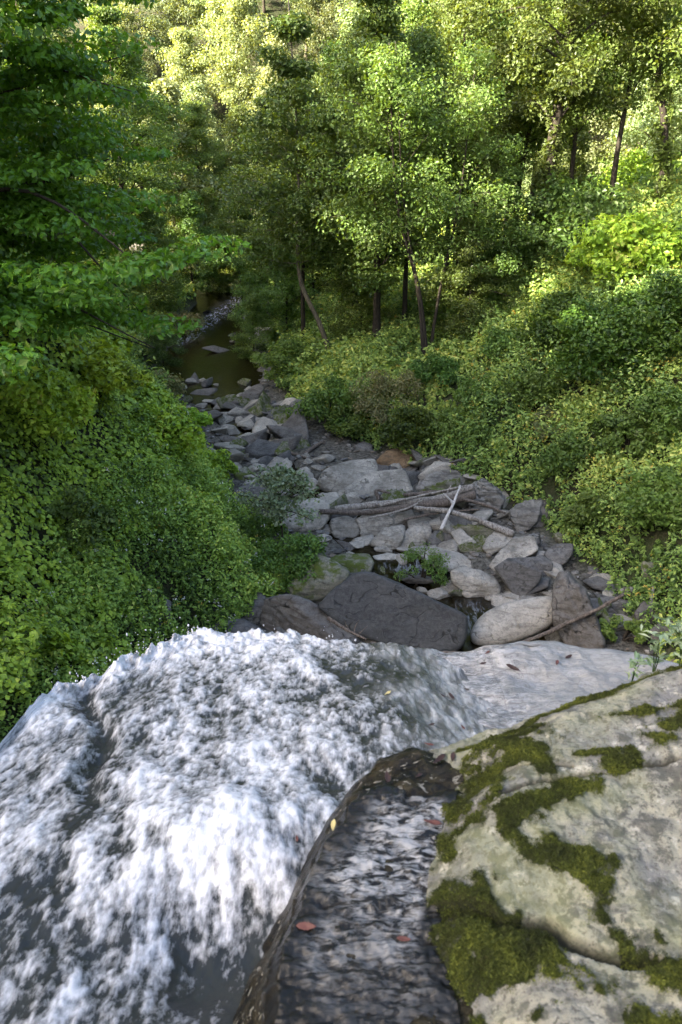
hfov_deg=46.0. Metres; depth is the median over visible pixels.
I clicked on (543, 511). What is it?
boulder
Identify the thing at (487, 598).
loose stone
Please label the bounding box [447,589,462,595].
loose stone
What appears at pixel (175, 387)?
shrub
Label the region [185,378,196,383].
loose stone
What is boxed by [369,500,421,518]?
driftwood branch
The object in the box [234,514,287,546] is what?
shrub
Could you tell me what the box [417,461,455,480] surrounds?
loose stone
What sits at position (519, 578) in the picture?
boulder
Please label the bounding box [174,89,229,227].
hillside tree
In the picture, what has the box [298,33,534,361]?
multi stem tree
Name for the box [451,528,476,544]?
rock
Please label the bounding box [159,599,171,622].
rock
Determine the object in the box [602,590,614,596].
loose stone
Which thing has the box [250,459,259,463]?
loose stone
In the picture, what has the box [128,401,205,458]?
shrub
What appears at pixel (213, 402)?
loose stone
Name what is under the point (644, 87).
hillside tree
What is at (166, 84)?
hillside tree
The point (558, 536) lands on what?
loose stone
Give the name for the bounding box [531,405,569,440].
shrub
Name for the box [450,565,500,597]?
boulder
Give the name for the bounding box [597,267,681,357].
shrub
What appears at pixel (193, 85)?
hillside tree
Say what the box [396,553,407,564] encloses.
loose stone
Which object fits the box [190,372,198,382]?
loose stone
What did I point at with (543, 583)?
stone
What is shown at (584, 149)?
tree
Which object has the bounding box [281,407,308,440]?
loose stone
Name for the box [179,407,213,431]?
shrub
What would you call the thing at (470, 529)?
loose stone
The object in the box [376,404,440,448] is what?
shrub
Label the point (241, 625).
rock
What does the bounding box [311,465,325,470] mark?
loose stone
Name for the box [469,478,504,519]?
boulder
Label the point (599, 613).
loose stone
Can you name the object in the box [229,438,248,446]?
loose stone
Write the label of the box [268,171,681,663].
bank undergrowth
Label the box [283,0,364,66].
hillside tree
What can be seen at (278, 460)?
loose stone
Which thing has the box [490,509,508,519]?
loose stone
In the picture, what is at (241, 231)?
tall tree
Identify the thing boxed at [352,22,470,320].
slender tree
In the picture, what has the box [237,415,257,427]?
loose stone
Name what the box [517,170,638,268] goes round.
shrub
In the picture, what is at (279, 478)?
sapling
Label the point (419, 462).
loose stone
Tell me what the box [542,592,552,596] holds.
loose stone
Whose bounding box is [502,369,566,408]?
shrub
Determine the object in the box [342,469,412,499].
boulder
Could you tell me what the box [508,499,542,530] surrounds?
boulder
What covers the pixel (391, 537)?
boulder
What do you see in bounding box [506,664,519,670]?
fallen leaf
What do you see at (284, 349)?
shrub
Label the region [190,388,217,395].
loose stone
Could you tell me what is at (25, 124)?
maple tree
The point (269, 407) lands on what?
loose stone
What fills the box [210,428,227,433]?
loose stone
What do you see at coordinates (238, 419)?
loose stone
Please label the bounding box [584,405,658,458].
shrub
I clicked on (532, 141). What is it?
slender tree
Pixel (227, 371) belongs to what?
stream water
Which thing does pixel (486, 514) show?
loose stone
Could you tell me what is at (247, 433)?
rock
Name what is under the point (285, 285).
understorey tree
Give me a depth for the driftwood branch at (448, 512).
21.31 m
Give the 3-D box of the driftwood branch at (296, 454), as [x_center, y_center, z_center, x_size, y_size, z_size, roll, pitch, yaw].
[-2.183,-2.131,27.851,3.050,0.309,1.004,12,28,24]
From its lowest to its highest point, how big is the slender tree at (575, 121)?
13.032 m
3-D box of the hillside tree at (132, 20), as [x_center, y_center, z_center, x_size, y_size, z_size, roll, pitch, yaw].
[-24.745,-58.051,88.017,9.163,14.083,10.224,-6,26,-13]
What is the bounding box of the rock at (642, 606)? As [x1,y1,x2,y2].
[634,600,660,628]
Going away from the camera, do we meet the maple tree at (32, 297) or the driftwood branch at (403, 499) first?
the maple tree at (32, 297)
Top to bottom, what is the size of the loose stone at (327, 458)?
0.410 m
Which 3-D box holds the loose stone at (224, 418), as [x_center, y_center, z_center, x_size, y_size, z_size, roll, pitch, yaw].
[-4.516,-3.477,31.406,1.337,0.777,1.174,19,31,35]
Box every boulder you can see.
[260,594,360,643]
[282,498,329,531]
[288,553,349,601]
[318,459,377,492]
[318,571,467,650]
[319,492,338,504]
[329,516,359,537]
[330,553,373,572]
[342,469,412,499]
[355,513,394,535]
[370,524,405,549]
[376,449,413,467]
[400,521,431,547]
[415,469,469,489]
[419,546,470,572]
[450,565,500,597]
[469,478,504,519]
[470,596,552,645]
[482,531,513,554]
[489,536,538,570]
[494,558,542,595]
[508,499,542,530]
[511,555,552,575]
[534,498,549,526]
[544,543,573,566]
[552,570,605,648]
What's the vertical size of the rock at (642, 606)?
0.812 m
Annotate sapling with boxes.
[227,462,323,540]
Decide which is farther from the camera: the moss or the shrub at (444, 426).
the shrub at (444, 426)
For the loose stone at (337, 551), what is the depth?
20.75 m
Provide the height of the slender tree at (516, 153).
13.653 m
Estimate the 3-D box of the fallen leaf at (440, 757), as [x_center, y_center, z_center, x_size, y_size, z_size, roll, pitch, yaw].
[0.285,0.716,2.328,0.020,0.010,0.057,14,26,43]
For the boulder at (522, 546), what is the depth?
20.28 m
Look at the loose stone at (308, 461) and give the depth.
26.47 m
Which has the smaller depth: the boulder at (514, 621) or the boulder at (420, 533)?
the boulder at (514, 621)
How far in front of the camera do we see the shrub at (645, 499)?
18.74 m
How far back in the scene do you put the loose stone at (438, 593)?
19.25 m
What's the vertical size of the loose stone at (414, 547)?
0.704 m
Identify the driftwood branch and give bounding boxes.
[286,450,308,458]
[303,440,324,453]
[327,616,366,640]
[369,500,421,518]
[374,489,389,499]
[379,485,467,506]
[404,509,479,520]
[439,485,460,530]
[463,497,505,513]
[522,586,624,641]
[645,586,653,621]
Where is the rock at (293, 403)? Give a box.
[289,396,304,405]
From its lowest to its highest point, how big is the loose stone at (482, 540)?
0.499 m
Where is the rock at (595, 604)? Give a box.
[590,598,616,617]
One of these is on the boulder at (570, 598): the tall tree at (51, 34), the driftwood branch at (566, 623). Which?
the driftwood branch at (566, 623)
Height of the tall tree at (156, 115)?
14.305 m
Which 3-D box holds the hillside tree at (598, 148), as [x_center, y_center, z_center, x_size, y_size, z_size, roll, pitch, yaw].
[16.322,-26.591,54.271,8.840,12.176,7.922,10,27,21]
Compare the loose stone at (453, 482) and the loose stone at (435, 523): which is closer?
the loose stone at (435, 523)
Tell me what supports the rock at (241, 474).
on the ground
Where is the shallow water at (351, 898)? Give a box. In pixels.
[261,778,459,1023]
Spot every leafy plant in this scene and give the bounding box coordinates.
[626,651,651,681]
[638,614,681,671]
[666,616,681,664]
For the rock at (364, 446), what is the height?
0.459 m
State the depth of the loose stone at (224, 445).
27.16 m
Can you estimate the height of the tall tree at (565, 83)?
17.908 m
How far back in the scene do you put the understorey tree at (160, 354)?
37.02 m
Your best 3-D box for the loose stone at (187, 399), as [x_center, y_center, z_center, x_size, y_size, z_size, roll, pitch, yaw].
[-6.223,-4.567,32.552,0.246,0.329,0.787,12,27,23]
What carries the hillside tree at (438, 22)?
on the ground
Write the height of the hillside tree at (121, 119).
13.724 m
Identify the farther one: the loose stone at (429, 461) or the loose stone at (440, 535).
the loose stone at (429, 461)
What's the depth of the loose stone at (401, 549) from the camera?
21.36 m
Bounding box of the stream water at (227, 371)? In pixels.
[159,266,545,651]
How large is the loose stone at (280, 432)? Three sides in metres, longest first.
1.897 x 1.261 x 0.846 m
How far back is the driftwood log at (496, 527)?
21.20 m
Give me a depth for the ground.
21.32 m
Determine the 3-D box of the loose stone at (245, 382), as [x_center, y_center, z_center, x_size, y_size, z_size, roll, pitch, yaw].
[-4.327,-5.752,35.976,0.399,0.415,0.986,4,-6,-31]
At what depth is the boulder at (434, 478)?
24.74 m
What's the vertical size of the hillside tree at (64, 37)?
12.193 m
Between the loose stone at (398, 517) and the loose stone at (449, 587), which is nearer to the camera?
the loose stone at (449, 587)
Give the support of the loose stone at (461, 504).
on the ground
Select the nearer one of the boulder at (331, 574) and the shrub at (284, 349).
the boulder at (331, 574)
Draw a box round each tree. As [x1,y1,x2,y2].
[0,0,149,263]
[0,0,251,386]
[0,16,97,228]
[15,0,65,102]
[17,0,84,47]
[42,3,196,251]
[79,0,155,27]
[80,1,160,72]
[82,36,149,121]
[92,41,203,245]
[95,98,160,186]
[114,202,217,312]
[125,75,236,251]
[136,0,211,68]
[141,314,187,371]
[143,26,228,129]
[155,96,248,282]
[160,189,239,292]
[173,80,237,176]
[173,199,234,291]
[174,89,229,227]
[185,0,264,47]
[190,0,271,107]
[204,198,255,293]
[210,93,309,302]
[211,101,278,212]
[212,0,370,353]
[220,198,272,285]
[221,223,290,325]
[224,292,284,359]
[231,242,340,340]
[232,60,290,180]
[246,75,360,339]
[247,25,301,128]
[255,194,347,316]
[262,0,265,13]
[281,0,332,60]
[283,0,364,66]
[284,0,485,339]
[298,17,396,316]
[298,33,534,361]
[307,36,384,278]
[314,238,402,339]
[316,0,396,190]
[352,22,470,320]
[388,0,462,265]
[393,0,525,283]
[395,1,459,76]
[412,218,529,338]
[416,50,515,268]
[440,5,521,216]
[451,164,560,310]
[452,0,560,226]
[459,0,610,220]
[460,0,668,246]
[485,0,619,218]
[504,5,563,223]
[516,160,564,201]
[521,0,647,189]
[531,21,643,178]
[557,0,681,211]
[558,120,600,188]
[578,0,681,202]
[600,72,652,148]
[606,19,679,135]
[607,0,681,160]
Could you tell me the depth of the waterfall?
2.78 m
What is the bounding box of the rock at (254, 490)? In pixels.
[232,483,269,509]
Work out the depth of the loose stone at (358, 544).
21.61 m
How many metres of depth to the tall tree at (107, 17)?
41.79 m
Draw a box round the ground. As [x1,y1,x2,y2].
[0,0,681,742]
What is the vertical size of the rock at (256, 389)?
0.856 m
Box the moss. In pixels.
[423,664,681,1023]
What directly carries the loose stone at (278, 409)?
on the ground
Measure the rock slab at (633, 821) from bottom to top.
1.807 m
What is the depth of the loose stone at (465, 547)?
20.83 m
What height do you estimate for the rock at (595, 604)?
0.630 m
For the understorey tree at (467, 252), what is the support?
on the ground
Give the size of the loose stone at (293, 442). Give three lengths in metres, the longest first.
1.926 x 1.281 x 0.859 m
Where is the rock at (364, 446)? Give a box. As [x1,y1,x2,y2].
[354,441,372,451]
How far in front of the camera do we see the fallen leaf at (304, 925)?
1.82 m
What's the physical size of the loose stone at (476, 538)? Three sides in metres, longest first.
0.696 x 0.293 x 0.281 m
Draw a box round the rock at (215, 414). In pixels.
[207,410,222,418]
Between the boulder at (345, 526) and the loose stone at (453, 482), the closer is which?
the boulder at (345, 526)
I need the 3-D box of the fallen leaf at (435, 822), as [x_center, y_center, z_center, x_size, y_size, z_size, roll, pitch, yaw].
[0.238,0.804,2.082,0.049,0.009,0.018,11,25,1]
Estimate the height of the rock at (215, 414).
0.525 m
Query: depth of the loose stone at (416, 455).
26.00 m
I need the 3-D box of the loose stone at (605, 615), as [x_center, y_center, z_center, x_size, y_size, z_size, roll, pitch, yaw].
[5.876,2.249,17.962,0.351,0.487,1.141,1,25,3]
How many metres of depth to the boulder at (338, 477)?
24.71 m
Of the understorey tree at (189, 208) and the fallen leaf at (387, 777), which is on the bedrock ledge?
the fallen leaf at (387, 777)
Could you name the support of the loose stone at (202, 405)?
in the stream water at (227, 371)
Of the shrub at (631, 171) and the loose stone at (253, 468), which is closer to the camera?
the loose stone at (253, 468)
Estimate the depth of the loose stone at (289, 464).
26.65 m
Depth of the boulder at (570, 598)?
17.00 m
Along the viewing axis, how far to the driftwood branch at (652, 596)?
17.75 m
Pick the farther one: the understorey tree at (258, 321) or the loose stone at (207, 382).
the understorey tree at (258, 321)
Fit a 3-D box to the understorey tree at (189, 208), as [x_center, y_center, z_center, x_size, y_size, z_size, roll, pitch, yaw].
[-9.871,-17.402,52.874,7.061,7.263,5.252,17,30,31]
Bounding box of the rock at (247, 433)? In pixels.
[238,432,252,437]
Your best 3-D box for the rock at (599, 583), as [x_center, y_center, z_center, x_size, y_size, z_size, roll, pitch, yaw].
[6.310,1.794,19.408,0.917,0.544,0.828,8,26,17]
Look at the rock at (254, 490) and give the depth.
23.46 m
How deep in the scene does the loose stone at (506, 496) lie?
23.52 m
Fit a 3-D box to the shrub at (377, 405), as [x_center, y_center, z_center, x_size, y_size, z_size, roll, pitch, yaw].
[1.574,-4.035,28.189,2.790,2.141,2.283,-22,33,-39]
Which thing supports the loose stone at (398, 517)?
on the ground
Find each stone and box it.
[181,395,192,403]
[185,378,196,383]
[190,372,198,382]
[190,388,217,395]
[195,403,207,407]
[201,377,212,386]
[202,345,228,352]
[202,399,212,402]
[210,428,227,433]
[211,397,219,405]
[214,442,244,451]
[216,394,250,408]
[216,412,233,424]
[219,435,248,446]
[221,402,243,409]
[221,424,239,434]
[227,407,250,416]
[228,462,242,471]
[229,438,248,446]
[229,449,243,462]
[235,416,242,422]
[237,378,251,385]
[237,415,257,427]
[243,399,257,412]
[243,439,279,458]
[245,428,270,443]
[248,403,273,414]
[248,463,265,471]
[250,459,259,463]
[252,417,278,438]
[254,390,270,416]
[258,455,273,465]
[265,457,283,469]
[266,411,273,419]
[266,425,309,438]
[270,404,289,414]
[270,435,301,450]
[271,413,287,420]
[274,437,311,455]
[275,415,289,423]
[277,450,293,459]
[279,458,292,467]
[280,397,296,405]
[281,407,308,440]
[293,470,313,486]
[296,466,311,473]
[299,457,312,468]
[308,478,318,490]
[311,454,335,462]
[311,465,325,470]
[316,534,331,542]
[322,524,330,533]
[328,493,347,520]
[331,549,341,553]
[336,540,354,550]
[337,490,362,503]
[349,541,364,548]
[352,535,373,545]
[373,553,396,559]
[374,546,392,552]
[377,464,397,470]
[380,489,409,500]
[390,463,402,469]
[391,510,413,525]
[396,546,408,551]
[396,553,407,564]
[398,574,435,583]
[405,470,420,485]
[406,465,418,470]
[407,515,431,527]
[408,455,440,466]
[409,545,426,554]
[410,448,425,469]
[414,455,431,465]
[416,587,427,592]
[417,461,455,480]
[419,477,460,496]
[424,485,466,507]
[427,530,444,545]
[427,588,450,599]
[429,516,454,535]
[432,454,458,466]
[436,530,443,541]
[437,538,458,551]
[439,504,471,540]
[440,579,456,592]
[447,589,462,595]
[448,457,474,464]
[450,524,494,537]
[457,542,483,552]
[463,473,479,479]
[470,534,494,554]
[471,534,480,543]
[472,509,493,525]
[485,594,501,600]
[489,593,519,606]
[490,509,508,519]
[499,488,509,507]
[502,591,518,598]
[519,595,533,599]
[527,578,549,594]
[534,551,544,555]
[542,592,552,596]
[544,571,557,578]
[552,561,563,572]
[553,531,571,543]
[589,573,617,584]
[596,604,611,616]
[597,597,611,624]
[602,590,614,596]
[611,614,635,630]
[619,586,632,595]
[641,561,661,580]
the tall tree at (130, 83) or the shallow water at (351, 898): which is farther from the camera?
the tall tree at (130, 83)
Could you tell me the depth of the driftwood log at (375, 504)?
22.44 m
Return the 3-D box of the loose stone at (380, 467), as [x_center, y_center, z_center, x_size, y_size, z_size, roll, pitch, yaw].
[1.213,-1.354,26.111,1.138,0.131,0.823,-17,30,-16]
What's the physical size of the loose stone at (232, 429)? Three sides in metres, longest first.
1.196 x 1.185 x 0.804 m
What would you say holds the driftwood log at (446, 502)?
on the boulder at (368, 526)
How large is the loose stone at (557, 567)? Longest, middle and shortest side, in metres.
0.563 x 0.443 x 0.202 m
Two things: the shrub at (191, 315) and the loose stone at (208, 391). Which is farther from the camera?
the shrub at (191, 315)
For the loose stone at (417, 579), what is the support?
in the stream water at (227, 371)
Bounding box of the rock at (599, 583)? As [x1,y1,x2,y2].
[583,576,618,590]
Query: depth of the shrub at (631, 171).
41.61 m
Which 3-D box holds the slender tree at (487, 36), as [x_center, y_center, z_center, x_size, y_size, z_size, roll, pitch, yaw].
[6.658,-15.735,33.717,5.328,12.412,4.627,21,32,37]
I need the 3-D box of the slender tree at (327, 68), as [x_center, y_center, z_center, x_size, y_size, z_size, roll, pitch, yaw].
[0.294,-14.230,35.448,5.595,13.032,4.859,-5,25,-11]
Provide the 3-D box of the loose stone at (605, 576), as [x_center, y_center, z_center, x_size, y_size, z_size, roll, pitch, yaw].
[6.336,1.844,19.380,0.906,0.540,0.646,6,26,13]
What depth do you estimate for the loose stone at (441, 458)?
25.45 m
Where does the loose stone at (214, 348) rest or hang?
in the stream water at (227, 371)
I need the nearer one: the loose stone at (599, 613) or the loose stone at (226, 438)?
the loose stone at (599, 613)
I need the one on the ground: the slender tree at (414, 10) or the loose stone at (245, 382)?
the slender tree at (414, 10)
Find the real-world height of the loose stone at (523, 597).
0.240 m
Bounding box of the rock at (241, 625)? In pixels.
[212,618,269,632]
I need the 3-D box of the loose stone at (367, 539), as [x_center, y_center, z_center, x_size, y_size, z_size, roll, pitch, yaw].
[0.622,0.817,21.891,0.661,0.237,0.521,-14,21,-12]
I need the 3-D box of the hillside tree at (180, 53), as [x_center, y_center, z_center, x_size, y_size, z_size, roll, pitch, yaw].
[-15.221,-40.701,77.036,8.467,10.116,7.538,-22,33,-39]
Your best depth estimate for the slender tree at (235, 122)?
56.25 m
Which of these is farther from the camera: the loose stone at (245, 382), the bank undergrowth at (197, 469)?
the loose stone at (245, 382)
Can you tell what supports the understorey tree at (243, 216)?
on the ground
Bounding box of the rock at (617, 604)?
[594,593,629,608]
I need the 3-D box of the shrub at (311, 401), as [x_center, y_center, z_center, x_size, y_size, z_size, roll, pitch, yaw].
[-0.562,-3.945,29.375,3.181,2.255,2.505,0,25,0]
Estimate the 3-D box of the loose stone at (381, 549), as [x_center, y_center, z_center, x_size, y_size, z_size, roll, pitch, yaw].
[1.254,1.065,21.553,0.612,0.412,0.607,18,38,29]
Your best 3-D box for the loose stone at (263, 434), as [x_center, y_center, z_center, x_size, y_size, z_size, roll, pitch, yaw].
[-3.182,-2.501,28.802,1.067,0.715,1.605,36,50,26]
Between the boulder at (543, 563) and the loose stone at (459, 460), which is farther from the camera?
the loose stone at (459, 460)
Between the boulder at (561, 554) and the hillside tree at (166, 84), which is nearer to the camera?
the boulder at (561, 554)
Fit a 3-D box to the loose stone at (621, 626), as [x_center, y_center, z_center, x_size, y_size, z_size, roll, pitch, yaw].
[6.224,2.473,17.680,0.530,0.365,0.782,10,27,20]
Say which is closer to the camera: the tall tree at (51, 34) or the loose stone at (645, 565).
the loose stone at (645, 565)
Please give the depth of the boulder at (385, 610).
16.94 m
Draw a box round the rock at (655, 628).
[650,618,681,642]
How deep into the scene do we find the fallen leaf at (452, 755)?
2.33 m
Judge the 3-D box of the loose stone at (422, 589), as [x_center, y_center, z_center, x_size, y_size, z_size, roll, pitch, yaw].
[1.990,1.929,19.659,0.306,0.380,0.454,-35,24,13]
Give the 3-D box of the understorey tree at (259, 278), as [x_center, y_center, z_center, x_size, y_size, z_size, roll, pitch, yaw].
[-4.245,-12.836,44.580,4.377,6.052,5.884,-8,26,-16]
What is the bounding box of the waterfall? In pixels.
[0,616,493,1023]
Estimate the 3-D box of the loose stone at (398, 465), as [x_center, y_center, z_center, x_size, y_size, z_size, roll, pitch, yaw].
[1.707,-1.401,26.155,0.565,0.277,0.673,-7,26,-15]
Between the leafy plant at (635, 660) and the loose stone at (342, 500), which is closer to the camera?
the leafy plant at (635, 660)
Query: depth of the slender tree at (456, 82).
38.52 m
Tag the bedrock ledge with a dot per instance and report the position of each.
(540, 681)
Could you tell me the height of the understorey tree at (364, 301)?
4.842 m
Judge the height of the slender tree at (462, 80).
9.929 m
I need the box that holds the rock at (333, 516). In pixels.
[330,515,355,520]
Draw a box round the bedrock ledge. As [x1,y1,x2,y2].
[233,640,678,1023]
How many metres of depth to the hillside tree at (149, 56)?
81.50 m
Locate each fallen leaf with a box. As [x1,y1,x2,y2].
[296,922,316,929]
[331,819,335,829]
[385,770,390,781]
[397,936,410,940]
[424,819,440,824]
[433,753,445,762]
[450,752,455,760]
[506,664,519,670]
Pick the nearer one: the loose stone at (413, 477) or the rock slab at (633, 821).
the rock slab at (633, 821)
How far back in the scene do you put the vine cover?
14.78 m
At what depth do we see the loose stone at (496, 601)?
18.95 m
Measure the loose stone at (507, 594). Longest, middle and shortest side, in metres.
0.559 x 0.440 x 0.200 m
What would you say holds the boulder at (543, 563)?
on the ground
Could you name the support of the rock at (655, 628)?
on the ground
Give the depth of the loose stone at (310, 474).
25.59 m
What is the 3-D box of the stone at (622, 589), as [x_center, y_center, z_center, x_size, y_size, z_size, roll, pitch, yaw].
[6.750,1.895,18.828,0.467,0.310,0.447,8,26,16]
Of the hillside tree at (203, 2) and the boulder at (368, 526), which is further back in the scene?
the hillside tree at (203, 2)
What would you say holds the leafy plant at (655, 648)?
on the bedrock ledge
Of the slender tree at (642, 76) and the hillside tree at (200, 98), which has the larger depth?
the hillside tree at (200, 98)
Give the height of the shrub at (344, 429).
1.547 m
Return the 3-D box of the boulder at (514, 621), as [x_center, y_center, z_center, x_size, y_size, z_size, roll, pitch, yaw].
[3.955,2.622,18.458,2.246,1.821,2.147,0,25,0]
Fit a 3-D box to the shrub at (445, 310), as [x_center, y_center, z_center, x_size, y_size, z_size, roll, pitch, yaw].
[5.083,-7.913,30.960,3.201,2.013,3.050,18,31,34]
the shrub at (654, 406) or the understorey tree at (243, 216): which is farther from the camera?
the understorey tree at (243, 216)
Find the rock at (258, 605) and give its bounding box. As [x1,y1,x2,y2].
[240,592,265,617]
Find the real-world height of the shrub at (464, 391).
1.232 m
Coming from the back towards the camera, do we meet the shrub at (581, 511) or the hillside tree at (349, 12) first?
the hillside tree at (349, 12)
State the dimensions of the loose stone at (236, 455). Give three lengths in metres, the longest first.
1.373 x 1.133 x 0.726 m
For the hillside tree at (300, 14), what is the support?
on the ground
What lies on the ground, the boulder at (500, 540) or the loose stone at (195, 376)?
the boulder at (500, 540)
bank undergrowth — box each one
[0,348,290,741]
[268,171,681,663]
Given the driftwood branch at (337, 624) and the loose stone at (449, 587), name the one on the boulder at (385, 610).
the driftwood branch at (337, 624)
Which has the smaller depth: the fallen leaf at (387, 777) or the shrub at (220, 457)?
the fallen leaf at (387, 777)
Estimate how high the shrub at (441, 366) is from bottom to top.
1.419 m
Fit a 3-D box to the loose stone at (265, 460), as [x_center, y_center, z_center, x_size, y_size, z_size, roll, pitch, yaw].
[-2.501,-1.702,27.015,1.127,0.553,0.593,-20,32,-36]
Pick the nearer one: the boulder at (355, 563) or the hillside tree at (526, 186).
the boulder at (355, 563)
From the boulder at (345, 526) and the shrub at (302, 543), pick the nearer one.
the shrub at (302, 543)
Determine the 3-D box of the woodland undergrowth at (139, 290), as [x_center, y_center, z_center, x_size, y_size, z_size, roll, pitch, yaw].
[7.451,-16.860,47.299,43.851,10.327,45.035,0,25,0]
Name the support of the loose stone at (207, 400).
in the stream water at (227, 371)
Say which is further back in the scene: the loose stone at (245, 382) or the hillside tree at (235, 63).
the hillside tree at (235, 63)
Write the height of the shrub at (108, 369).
1.753 m
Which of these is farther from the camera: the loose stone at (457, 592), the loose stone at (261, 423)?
the loose stone at (261, 423)
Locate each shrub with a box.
[0,361,98,448]
[43,483,120,547]
[56,336,152,406]
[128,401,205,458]
[150,368,187,397]
[163,309,206,337]
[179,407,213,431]
[199,449,238,478]
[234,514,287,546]
[248,530,326,592]
[249,334,321,380]
[283,372,358,426]
[323,399,383,437]
[346,366,428,427]
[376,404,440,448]
[393,542,450,585]
[408,353,466,386]
[429,286,510,324]
[429,406,475,438]
[452,372,509,408]
[472,238,560,295]
[479,326,537,363]
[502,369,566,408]
[510,284,602,359]
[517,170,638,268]
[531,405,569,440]
[535,429,600,472]
[546,291,681,400]
[562,204,681,283]
[562,490,619,530]
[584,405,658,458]
[588,148,681,193]
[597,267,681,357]
[599,614,647,643]
[618,464,681,530]
[630,382,681,440]
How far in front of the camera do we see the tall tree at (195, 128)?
54.67 m
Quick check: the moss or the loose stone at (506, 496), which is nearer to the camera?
the moss
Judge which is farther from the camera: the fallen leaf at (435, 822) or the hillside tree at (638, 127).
the hillside tree at (638, 127)
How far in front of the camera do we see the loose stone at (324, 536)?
21.50 m
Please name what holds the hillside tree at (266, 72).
on the ground
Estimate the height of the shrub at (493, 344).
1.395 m
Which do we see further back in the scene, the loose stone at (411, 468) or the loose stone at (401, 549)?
the loose stone at (411, 468)
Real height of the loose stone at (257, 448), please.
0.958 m
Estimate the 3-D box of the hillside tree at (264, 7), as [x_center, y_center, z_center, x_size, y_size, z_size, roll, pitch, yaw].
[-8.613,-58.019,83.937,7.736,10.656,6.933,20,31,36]
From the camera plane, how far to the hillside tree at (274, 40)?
65.79 m
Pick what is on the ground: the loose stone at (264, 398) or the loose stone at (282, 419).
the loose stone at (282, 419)
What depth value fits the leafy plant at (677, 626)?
3.09 m
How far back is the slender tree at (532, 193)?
36.45 m
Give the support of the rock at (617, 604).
on the ground
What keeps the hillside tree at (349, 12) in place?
on the ground
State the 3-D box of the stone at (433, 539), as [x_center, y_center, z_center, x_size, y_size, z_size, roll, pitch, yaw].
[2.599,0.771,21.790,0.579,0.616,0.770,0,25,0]
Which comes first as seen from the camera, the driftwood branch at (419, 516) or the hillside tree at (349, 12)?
the driftwood branch at (419, 516)
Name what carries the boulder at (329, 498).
on the ground
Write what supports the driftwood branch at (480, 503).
on the driftwood log at (496, 527)
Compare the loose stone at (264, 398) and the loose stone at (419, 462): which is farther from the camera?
the loose stone at (264, 398)
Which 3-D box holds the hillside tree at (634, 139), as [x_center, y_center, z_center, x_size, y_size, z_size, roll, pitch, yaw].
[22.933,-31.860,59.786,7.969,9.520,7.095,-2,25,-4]
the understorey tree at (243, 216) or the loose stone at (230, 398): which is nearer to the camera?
the loose stone at (230, 398)
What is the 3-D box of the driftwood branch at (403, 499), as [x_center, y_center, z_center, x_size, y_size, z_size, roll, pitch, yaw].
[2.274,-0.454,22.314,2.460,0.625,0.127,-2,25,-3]
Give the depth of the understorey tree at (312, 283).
42.97 m
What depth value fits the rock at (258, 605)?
18.12 m
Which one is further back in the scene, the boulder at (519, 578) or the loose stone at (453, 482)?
the loose stone at (453, 482)
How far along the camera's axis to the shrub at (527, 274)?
29.80 m
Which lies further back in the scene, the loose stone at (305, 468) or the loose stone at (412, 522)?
the loose stone at (305, 468)
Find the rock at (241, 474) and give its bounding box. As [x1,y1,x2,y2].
[233,466,254,480]
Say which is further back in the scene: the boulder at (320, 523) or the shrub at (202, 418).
the shrub at (202, 418)
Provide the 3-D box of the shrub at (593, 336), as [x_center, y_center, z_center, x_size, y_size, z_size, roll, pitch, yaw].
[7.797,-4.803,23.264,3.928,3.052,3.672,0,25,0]
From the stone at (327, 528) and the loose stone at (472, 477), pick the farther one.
the loose stone at (472, 477)
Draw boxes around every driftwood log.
[318,490,475,515]
[335,484,473,509]
[403,489,454,496]
[413,505,514,536]
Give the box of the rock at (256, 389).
[239,384,264,399]
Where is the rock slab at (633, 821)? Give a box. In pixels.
[426,666,681,1023]
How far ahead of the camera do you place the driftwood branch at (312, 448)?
27.80 m
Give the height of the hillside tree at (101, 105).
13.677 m
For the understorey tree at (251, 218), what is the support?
on the ground
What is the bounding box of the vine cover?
[0,200,213,720]
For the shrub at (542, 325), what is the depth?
24.86 m
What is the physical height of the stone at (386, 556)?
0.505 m
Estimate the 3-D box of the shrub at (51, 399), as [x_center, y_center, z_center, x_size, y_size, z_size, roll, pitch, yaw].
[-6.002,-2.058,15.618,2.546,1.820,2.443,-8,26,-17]
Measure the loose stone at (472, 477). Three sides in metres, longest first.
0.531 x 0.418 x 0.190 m
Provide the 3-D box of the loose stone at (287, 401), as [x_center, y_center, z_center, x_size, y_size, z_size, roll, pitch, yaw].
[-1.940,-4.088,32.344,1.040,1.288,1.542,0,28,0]
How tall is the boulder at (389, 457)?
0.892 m
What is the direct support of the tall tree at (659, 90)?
on the ground
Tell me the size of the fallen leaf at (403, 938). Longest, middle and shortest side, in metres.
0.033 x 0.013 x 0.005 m
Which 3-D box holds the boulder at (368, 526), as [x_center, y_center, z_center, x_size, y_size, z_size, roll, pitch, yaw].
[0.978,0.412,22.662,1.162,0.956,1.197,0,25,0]
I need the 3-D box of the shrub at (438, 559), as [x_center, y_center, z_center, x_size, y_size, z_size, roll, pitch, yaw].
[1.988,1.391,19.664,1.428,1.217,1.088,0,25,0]
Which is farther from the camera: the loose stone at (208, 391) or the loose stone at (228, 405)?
the loose stone at (208, 391)
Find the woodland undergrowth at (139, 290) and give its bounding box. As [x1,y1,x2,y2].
[54,144,681,416]
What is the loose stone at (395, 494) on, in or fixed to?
on the ground
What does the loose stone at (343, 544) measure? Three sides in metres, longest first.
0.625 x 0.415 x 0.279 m

